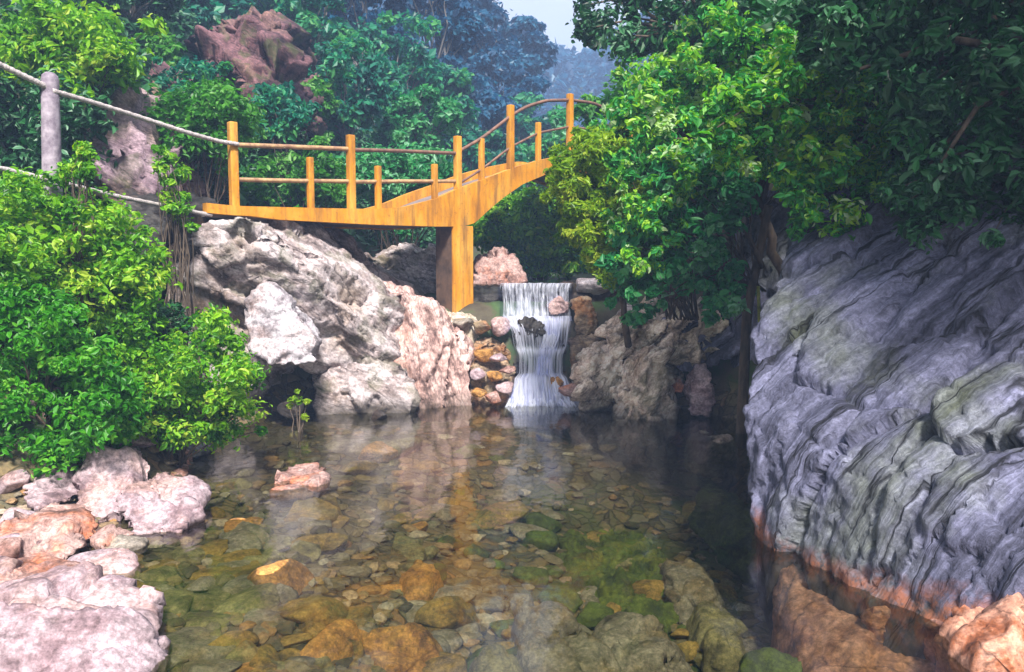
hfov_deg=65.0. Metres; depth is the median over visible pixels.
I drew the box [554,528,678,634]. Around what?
stone
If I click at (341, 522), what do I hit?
stone
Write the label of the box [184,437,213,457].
stone
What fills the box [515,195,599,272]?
bush
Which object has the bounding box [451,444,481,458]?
stone
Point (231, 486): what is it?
stone
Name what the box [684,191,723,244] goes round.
tree
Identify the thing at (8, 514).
stone
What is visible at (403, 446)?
stone
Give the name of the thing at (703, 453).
stone
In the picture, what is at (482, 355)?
stone
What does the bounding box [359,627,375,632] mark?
stone
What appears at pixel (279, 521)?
stone
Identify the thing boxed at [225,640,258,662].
stone
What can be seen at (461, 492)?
stone
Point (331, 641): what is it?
stone
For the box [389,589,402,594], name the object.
stone
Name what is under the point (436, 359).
rock pinnacle
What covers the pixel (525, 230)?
bush
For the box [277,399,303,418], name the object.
stone
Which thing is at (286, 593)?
stone
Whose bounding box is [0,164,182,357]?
bush
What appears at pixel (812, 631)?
rock ledge
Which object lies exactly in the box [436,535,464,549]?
stone
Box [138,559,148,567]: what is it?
stone
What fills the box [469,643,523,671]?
stone
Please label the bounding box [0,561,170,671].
stone
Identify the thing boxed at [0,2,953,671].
terrain
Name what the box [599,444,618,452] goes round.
stone
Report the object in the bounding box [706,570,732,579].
stone
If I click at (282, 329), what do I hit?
boulder
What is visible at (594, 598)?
stone
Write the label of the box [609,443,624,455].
stone
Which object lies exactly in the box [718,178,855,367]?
cliff
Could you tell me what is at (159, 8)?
tree
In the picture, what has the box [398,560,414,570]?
stone
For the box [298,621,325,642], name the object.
stone
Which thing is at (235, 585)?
stone
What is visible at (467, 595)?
stone
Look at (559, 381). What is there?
stone
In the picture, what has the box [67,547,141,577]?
stone
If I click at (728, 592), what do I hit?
stone
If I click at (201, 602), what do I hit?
stone
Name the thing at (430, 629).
stone
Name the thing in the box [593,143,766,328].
shrub
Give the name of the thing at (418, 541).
stone
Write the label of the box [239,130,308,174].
tree
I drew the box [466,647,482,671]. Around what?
stone
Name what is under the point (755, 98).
tree
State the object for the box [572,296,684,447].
rock
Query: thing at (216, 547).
stone
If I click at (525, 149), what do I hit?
tree
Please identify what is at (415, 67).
tree
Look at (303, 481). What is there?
stone
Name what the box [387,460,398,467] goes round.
stone
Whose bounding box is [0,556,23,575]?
stone
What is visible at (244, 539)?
stone
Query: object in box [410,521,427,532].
stone
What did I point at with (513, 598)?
stone
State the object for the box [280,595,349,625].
stone
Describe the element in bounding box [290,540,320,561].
stone
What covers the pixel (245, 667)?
stone
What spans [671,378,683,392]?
stone
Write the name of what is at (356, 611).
stone
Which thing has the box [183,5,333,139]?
crag
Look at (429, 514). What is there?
stone
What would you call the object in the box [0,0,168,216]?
tree
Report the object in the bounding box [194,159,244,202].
tree
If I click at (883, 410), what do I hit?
cliff
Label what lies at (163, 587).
stone
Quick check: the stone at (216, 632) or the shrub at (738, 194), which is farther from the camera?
the shrub at (738, 194)
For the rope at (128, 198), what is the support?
hanging from the rope post
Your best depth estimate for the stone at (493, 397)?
11.51 m
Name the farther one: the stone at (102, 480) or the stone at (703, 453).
the stone at (703, 453)
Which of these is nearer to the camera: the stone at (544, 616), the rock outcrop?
the stone at (544, 616)
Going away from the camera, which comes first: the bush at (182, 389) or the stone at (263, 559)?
the stone at (263, 559)
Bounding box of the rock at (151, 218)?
[104,188,218,269]
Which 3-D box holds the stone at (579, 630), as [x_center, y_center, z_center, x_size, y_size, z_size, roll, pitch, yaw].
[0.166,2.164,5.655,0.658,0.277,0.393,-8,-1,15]
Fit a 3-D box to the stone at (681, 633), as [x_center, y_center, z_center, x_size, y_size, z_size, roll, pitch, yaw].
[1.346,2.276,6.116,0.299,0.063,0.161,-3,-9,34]
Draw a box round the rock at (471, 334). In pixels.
[446,309,480,343]
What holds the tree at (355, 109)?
on the terrain
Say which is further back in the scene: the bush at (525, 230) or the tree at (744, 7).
the bush at (525, 230)
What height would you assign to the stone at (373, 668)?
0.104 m
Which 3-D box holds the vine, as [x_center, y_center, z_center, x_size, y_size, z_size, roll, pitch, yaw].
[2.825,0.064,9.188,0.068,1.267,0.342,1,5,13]
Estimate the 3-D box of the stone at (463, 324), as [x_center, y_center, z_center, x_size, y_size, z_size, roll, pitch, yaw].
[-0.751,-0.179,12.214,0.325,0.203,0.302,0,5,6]
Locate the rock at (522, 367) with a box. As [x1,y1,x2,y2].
[513,361,528,375]
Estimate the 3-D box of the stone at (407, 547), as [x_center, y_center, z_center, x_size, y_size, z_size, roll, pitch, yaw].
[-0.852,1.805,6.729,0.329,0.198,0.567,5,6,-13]
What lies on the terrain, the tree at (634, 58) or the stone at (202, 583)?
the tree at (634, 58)
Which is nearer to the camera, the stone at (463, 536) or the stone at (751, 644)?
the stone at (751, 644)
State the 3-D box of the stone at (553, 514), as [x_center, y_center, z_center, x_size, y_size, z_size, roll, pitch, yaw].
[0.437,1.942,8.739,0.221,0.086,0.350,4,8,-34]
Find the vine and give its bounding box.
[756,286,760,321]
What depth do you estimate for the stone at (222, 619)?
4.73 m
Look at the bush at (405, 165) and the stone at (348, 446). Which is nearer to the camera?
the stone at (348, 446)
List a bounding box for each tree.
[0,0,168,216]
[87,0,184,37]
[133,32,187,65]
[178,0,221,29]
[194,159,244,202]
[217,0,291,18]
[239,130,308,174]
[273,0,358,73]
[300,75,342,143]
[303,29,400,143]
[321,0,413,89]
[346,0,363,14]
[350,9,451,122]
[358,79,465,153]
[395,0,487,71]
[410,63,480,156]
[433,0,523,71]
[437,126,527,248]
[460,43,551,128]
[461,71,521,167]
[497,14,558,87]
[498,92,551,186]
[501,134,558,194]
[529,104,601,187]
[539,123,645,347]
[565,0,732,68]
[574,73,657,147]
[586,0,829,275]
[611,12,701,144]
[674,37,915,242]
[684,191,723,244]
[686,0,1012,184]
[735,205,772,448]
[745,0,1023,211]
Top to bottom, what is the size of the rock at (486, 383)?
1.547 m
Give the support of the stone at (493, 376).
on the rock at (486, 383)
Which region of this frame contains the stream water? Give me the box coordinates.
[473,279,576,283]
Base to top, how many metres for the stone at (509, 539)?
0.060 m
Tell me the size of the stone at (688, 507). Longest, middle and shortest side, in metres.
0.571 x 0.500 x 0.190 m
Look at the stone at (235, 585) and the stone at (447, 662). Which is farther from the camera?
the stone at (235, 585)
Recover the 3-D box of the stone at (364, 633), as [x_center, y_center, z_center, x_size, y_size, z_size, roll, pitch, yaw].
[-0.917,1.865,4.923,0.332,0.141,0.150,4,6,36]
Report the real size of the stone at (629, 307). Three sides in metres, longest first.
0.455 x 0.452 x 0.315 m
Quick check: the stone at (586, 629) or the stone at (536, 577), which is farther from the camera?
the stone at (536, 577)
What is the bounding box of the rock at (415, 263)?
[364,242,435,293]
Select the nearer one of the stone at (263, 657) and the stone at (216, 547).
the stone at (263, 657)
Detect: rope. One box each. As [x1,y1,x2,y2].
[0,62,46,87]
[0,166,212,216]
[53,88,238,145]
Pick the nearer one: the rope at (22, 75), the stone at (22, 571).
the stone at (22, 571)
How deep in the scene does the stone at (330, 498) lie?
7.45 m
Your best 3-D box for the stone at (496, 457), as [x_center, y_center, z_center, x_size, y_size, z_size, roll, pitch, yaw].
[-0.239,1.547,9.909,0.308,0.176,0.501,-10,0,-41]
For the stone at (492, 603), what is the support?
on the terrain
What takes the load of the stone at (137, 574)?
on the terrain
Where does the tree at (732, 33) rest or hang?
on the terrain
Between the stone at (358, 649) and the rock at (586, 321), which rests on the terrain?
the stone at (358, 649)
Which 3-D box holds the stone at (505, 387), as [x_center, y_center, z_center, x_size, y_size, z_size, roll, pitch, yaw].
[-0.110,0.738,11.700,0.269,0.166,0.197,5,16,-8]
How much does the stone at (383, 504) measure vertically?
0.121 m
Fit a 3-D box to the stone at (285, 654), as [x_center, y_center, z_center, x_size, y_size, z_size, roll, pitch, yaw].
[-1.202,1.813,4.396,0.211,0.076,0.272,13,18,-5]
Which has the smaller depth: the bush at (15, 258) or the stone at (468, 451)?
the bush at (15, 258)
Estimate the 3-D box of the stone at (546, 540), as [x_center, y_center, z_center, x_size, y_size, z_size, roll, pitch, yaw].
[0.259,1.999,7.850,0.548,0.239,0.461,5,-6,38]
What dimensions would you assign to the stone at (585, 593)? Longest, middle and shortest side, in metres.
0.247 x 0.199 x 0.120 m
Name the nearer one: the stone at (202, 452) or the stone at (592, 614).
the stone at (592, 614)
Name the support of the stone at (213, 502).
on the terrain
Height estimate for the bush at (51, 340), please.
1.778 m
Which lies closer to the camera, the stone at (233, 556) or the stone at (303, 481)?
the stone at (233, 556)
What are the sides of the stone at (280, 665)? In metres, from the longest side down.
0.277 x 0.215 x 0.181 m
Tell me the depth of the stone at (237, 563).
5.63 m
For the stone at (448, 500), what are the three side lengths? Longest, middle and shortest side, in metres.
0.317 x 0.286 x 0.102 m
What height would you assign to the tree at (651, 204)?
2.258 m
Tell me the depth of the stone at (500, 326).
12.15 m
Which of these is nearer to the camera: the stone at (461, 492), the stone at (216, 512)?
the stone at (216, 512)
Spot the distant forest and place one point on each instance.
(567, 68)
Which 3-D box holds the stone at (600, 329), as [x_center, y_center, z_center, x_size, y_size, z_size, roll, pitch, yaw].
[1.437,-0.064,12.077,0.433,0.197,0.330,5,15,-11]
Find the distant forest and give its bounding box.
[347,0,698,127]
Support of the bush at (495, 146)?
on the terrain
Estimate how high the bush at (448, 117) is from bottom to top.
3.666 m
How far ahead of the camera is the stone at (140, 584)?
5.13 m
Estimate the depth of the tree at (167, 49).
14.85 m
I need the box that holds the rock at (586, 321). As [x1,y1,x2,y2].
[570,296,598,335]
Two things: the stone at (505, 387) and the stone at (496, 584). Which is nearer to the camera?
the stone at (496, 584)
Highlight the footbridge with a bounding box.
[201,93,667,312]
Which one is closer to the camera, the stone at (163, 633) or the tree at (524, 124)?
the stone at (163, 633)
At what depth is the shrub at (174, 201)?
9.39 m
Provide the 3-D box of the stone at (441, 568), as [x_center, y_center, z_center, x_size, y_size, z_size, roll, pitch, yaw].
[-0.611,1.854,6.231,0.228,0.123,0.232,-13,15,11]
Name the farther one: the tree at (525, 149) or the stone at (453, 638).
the tree at (525, 149)
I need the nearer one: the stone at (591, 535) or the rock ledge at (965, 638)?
the rock ledge at (965, 638)
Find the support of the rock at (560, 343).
on the terrain
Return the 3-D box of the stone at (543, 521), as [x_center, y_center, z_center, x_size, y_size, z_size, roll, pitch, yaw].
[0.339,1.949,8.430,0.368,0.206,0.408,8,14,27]
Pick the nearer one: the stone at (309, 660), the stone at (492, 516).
the stone at (309, 660)
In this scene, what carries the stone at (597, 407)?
in the pool water
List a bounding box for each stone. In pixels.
[0,386,30,404]
[0,469,30,493]
[0,502,98,563]
[0,507,34,522]
[0,533,79,550]
[0,537,21,558]
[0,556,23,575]
[0,558,60,583]
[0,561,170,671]
[0,579,19,588]
[23,459,84,511]
[28,387,62,411]
[32,544,39,552]
[48,559,80,568]
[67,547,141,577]
[72,445,149,523]
[90,524,134,549]
[105,534,148,554]
[116,472,211,535]
[127,432,157,446]
[133,570,140,578]
[137,580,161,591]
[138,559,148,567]
[140,565,177,581]
[143,558,178,571]
[153,584,178,590]
[159,627,185,635]
[162,591,193,616]
[166,589,196,596]
[166,626,235,661]
[167,655,188,669]
[168,546,205,560]
[171,450,192,475]
[181,612,231,626]
[181,659,241,671]
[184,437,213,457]
[186,576,215,591]
[189,560,262,579]
[189,593,220,611]
[192,503,205,524]
[200,539,228,557]
[206,497,222,506]
[206,507,225,517]
[206,588,230,601]
[208,548,261,565]
[208,630,259,646]
[210,629,222,635]
[212,583,279,613]
[213,455,237,467]
[216,482,235,489]
[216,560,250,567]
[217,521,271,542]
[221,478,252,491]
[221,574,254,594]
[223,530,262,549]
[224,518,255,532]
[225,544,241,552]
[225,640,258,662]
[232,662,253,671]
[238,491,265,504]
[242,608,287,624]
[243,555,281,564]
[246,517,263,524]
[247,558,316,595]
[249,643,280,671]
[262,547,303,563]
[269,462,330,501]
[271,660,284,669]
[275,519,284,523]
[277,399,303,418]
[277,583,298,603]
[278,648,300,661]
[280,536,291,546]
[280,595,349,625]
[280,633,312,647]
[283,497,342,529]
[285,656,315,665]
[289,429,308,438]
[289,532,347,552]
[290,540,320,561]
[298,517,331,529]
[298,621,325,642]
[300,619,362,665]
[314,493,339,508]
[314,656,335,671]
[315,570,341,583]
[322,577,332,589]
[324,439,374,452]
[332,516,349,528]
[338,460,378,474]
[338,535,353,548]
[338,566,371,577]
[345,541,351,547]
[345,606,373,618]
[348,639,364,667]
[351,615,376,625]
[358,441,397,462]
[358,628,367,643]
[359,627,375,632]
[363,622,443,671]
[370,665,386,671]
[371,409,386,420]
[377,497,394,510]
[380,437,422,458]
[380,584,401,590]
[386,512,411,524]
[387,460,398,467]
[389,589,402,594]
[390,481,414,491]
[391,532,426,560]
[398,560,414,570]
[399,559,443,600]
[406,605,422,621]
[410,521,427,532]
[411,538,422,545]
[413,459,440,472]
[414,510,435,519]
[414,596,477,628]
[422,652,466,671]
[424,626,441,631]
[425,545,439,559]
[430,503,462,521]
[431,628,462,651]
[432,634,450,652]
[433,585,475,602]
[434,563,446,580]
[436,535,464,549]
[438,497,460,504]
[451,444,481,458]
[452,318,473,330]
[453,489,464,495]
[454,584,482,593]
[456,622,480,633]
[458,532,472,541]
[463,543,489,559]
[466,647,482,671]
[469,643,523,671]
[470,368,485,379]
[470,593,505,612]
[471,387,486,397]
[473,320,490,333]
[474,349,493,361]
[475,500,528,529]
[480,576,504,599]
[483,558,495,567]
[485,391,500,404]
[487,371,502,381]
[488,454,505,461]
[488,489,519,500]
[489,353,507,361]
[489,618,513,638]
[491,317,510,336]
[491,558,504,570]
[494,554,504,558]
[495,381,513,393]
[496,641,513,649]
[499,366,515,373]
[501,524,511,533]
[501,625,512,639]
[505,536,517,542]
[505,593,533,608]
[506,645,518,655]
[507,599,578,645]
[509,523,546,541]
[512,566,548,586]
[515,630,621,671]
[519,530,558,551]
[526,511,562,532]
[536,433,552,441]
[538,584,582,612]
[540,508,564,519]
[544,565,563,578]
[546,295,569,314]
[547,376,563,386]
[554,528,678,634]
[558,383,575,396]
[576,278,608,295]
[576,624,581,634]
[577,601,613,627]
[578,400,609,414]
[578,623,592,634]
[580,586,596,600]
[587,530,605,541]
[587,595,599,602]
[591,611,693,671]
[594,324,606,337]
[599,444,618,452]
[606,602,621,612]
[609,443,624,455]
[615,558,632,571]
[616,303,638,315]
[632,579,666,601]
[658,558,724,624]
[670,628,688,638]
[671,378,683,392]
[677,624,685,628]
[677,641,698,662]
[680,430,743,478]
[681,500,695,519]
[682,363,715,416]
[686,599,747,671]
[688,484,757,587]
[693,652,702,668]
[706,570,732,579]
[714,582,737,601]
[724,604,732,609]
[737,647,802,671]
[742,638,765,651]
[746,636,760,641]
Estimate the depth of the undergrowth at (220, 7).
22.34 m
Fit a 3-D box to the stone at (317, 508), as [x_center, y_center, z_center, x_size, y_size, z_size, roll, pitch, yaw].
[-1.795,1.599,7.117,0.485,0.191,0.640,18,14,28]
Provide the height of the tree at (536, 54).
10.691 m
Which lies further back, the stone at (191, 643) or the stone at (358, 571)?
the stone at (358, 571)
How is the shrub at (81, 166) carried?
on the terrain
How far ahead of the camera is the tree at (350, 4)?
32.94 m
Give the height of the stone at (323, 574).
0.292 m
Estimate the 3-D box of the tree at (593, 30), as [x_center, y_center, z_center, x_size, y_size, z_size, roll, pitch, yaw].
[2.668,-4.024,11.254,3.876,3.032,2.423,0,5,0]
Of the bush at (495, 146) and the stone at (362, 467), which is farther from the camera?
the bush at (495, 146)
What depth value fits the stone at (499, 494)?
8.90 m
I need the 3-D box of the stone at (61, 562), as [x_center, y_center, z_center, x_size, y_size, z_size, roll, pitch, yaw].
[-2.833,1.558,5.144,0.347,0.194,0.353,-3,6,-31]
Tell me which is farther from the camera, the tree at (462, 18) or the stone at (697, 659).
the tree at (462, 18)
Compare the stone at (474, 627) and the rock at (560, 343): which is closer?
the stone at (474, 627)
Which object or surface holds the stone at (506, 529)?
on the terrain
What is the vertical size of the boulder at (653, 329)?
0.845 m
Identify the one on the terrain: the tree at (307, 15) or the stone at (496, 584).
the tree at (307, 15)
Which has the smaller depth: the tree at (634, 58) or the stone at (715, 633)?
the stone at (715, 633)
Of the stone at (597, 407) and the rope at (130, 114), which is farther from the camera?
the stone at (597, 407)
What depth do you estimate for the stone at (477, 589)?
6.23 m
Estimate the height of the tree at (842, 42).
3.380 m
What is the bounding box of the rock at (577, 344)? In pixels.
[566,333,599,368]
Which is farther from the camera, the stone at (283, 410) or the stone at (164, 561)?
the stone at (283, 410)
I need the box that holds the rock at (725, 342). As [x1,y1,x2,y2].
[662,317,739,371]
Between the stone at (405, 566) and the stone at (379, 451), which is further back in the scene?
the stone at (379, 451)
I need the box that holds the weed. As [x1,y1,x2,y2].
[286,389,311,440]
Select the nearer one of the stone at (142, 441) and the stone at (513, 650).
the stone at (513, 650)
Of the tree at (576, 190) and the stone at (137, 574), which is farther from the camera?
the tree at (576, 190)
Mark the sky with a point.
(555, 14)
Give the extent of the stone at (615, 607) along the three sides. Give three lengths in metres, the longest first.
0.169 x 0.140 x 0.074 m
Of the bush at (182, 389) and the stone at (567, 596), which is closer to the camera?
the stone at (567, 596)
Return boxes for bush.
[0,65,118,225]
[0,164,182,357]
[0,221,54,313]
[0,281,154,479]
[76,294,207,375]
[96,301,272,468]
[139,74,270,203]
[151,54,232,131]
[239,134,346,207]
[249,80,321,206]
[335,130,467,250]
[468,181,587,279]
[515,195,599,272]
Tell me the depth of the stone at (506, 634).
5.56 m
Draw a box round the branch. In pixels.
[740,220,764,268]
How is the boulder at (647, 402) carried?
on the rock at (587, 426)
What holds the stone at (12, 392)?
on the terrain
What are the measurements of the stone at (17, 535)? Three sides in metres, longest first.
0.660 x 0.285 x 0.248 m
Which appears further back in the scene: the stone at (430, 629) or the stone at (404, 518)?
the stone at (404, 518)
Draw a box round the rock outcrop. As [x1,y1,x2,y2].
[164,217,423,404]
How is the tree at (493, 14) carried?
on the terrain
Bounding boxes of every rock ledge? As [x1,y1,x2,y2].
[473,280,611,301]
[771,563,935,671]
[860,592,1023,671]
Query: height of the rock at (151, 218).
1.282 m
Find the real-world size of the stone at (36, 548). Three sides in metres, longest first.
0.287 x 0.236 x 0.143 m
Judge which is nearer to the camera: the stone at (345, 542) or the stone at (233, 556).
the stone at (233, 556)
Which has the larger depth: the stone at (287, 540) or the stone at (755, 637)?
the stone at (287, 540)
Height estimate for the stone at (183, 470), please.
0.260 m
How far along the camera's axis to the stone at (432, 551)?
6.69 m
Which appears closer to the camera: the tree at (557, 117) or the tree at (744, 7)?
the tree at (744, 7)
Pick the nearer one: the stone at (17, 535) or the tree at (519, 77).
the stone at (17, 535)
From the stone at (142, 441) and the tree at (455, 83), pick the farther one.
the tree at (455, 83)
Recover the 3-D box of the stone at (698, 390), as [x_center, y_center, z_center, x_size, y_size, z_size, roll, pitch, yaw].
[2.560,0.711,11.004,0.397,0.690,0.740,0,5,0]
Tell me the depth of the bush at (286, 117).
13.73 m
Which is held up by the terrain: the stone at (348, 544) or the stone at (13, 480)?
the stone at (348, 544)
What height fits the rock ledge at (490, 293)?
2.510 m
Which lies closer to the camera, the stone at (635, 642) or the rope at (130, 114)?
the stone at (635, 642)
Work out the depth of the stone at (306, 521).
6.85 m
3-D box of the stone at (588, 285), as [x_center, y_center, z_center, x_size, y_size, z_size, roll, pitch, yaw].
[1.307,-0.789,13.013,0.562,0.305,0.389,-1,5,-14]
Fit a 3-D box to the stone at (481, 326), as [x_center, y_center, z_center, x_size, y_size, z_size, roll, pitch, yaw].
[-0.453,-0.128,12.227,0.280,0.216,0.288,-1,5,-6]
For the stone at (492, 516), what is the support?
on the terrain
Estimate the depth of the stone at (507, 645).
5.30 m
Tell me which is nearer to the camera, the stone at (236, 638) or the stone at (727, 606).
the stone at (236, 638)
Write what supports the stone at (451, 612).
on the terrain
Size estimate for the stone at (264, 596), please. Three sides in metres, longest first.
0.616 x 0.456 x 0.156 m
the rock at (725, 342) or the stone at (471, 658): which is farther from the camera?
the rock at (725, 342)
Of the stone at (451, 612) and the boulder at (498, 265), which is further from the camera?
the boulder at (498, 265)
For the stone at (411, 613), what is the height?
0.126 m
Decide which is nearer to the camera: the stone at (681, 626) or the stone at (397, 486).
the stone at (681, 626)
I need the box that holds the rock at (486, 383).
[469,337,515,418]
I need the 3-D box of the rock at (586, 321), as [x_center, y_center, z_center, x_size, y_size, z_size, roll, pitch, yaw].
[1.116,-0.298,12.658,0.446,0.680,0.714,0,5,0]
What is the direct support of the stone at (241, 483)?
on the terrain
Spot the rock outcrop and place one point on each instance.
(331, 280)
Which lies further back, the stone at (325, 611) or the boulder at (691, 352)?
the boulder at (691, 352)
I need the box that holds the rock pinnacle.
[384,280,474,422]
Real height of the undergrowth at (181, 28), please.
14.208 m
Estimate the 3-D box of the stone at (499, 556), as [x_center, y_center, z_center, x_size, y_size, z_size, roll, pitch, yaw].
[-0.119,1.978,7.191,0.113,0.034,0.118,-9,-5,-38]
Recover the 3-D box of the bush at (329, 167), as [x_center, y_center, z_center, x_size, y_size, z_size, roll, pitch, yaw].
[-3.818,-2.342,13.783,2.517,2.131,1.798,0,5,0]
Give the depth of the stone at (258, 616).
4.87 m
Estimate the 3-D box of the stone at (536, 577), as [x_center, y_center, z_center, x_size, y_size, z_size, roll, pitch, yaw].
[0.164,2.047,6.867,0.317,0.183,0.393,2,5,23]
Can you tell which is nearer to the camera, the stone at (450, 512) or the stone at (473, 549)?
the stone at (473, 549)
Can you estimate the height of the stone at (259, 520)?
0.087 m
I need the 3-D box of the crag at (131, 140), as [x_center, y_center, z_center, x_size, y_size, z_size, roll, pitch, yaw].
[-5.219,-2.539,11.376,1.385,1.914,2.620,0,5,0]
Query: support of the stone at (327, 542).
on the terrain
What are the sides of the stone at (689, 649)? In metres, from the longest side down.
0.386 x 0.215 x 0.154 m
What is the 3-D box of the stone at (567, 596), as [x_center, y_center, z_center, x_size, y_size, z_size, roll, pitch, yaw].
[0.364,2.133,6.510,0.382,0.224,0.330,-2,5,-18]
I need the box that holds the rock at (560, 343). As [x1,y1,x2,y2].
[553,338,565,356]
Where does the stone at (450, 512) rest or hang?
on the terrain
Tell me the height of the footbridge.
4.252 m
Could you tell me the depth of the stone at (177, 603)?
4.88 m
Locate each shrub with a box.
[56,140,101,333]
[150,144,207,384]
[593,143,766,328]
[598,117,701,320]
[874,147,1023,254]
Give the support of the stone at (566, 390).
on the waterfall
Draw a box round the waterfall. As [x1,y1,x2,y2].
[504,283,578,410]
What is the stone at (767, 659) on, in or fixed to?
on the terrain
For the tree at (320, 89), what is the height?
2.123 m
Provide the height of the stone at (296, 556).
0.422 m
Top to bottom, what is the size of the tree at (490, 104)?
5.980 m
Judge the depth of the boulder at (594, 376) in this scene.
11.34 m
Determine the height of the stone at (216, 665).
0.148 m
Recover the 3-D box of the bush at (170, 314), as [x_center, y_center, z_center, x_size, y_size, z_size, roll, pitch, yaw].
[-3.981,0.174,8.382,1.553,1.253,0.981,0,5,0]
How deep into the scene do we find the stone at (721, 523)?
7.80 m
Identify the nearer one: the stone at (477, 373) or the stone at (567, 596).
the stone at (567, 596)
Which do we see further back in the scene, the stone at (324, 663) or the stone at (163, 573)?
the stone at (163, 573)
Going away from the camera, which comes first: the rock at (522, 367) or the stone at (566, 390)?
the stone at (566, 390)
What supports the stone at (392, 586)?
on the terrain
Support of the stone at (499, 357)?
on the rock at (486, 383)
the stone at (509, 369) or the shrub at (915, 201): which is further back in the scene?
the stone at (509, 369)
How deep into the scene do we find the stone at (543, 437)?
10.94 m
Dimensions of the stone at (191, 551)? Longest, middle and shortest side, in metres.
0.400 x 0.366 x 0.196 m
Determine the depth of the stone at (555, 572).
7.08 m
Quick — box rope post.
[40,72,63,214]
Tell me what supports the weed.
on the terrain
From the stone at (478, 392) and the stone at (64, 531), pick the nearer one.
the stone at (64, 531)
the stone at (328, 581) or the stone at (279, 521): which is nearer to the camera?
the stone at (328, 581)
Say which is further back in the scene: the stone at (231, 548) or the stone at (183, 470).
the stone at (183, 470)
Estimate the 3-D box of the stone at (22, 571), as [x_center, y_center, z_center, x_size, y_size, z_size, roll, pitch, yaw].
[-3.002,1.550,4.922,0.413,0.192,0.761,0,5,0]
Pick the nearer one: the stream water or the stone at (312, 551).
the stone at (312, 551)
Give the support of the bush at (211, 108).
on the terrain
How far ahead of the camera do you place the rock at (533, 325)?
12.18 m
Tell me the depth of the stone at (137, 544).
5.71 m
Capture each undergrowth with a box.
[0,0,467,256]
[209,0,555,206]
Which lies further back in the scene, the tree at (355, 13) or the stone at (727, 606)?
the tree at (355, 13)
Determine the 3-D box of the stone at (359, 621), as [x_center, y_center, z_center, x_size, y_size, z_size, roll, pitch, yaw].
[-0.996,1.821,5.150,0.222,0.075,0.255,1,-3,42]
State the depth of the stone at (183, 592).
5.08 m
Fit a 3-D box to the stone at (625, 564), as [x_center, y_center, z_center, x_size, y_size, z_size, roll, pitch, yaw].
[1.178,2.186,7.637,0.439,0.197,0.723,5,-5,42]
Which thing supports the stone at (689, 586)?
on the terrain
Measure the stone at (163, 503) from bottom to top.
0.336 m
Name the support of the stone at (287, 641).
on the terrain
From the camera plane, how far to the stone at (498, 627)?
5.63 m
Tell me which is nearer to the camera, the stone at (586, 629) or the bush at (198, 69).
the stone at (586, 629)
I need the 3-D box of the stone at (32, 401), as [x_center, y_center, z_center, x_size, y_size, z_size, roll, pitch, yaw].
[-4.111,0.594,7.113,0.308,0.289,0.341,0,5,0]
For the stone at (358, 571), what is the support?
on the terrain
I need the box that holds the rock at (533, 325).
[511,316,545,337]
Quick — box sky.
[492,0,661,54]
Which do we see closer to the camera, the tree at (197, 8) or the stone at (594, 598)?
the stone at (594, 598)
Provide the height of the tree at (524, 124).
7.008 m
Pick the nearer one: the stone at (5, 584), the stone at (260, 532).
the stone at (5, 584)
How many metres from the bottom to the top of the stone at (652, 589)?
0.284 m
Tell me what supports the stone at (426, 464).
on the terrain
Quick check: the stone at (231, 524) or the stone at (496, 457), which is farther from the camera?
the stone at (496, 457)
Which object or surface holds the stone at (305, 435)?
on the terrain
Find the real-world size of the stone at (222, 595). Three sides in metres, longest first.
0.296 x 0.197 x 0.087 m
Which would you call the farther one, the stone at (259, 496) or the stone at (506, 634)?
the stone at (259, 496)
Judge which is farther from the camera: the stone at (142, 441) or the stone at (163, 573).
the stone at (142, 441)
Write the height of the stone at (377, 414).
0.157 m
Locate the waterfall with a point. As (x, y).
(534, 391)
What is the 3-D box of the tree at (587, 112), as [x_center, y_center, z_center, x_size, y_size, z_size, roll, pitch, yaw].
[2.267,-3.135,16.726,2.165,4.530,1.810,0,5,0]
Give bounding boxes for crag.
[81,86,209,198]
[143,61,191,96]
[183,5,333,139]
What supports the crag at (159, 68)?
on the terrain
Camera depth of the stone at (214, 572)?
5.48 m
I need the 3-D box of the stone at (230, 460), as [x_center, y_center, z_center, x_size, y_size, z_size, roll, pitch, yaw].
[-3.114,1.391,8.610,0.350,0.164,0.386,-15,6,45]
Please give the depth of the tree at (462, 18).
30.73 m
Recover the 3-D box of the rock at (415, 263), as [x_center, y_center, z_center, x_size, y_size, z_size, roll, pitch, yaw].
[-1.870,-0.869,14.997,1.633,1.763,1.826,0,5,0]
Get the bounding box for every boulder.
[244,281,321,366]
[312,357,420,425]
[473,246,527,286]
[569,340,624,406]
[603,309,666,360]
[611,338,679,439]
[657,296,728,366]
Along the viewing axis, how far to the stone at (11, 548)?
5.37 m
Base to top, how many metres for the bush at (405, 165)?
2.928 m
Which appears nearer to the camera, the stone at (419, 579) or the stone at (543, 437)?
the stone at (419, 579)
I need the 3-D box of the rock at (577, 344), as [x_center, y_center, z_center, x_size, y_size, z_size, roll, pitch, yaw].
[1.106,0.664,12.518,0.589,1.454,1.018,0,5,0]
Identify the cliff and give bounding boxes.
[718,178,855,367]
[742,104,1023,664]
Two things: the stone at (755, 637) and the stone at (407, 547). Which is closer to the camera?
the stone at (755, 637)

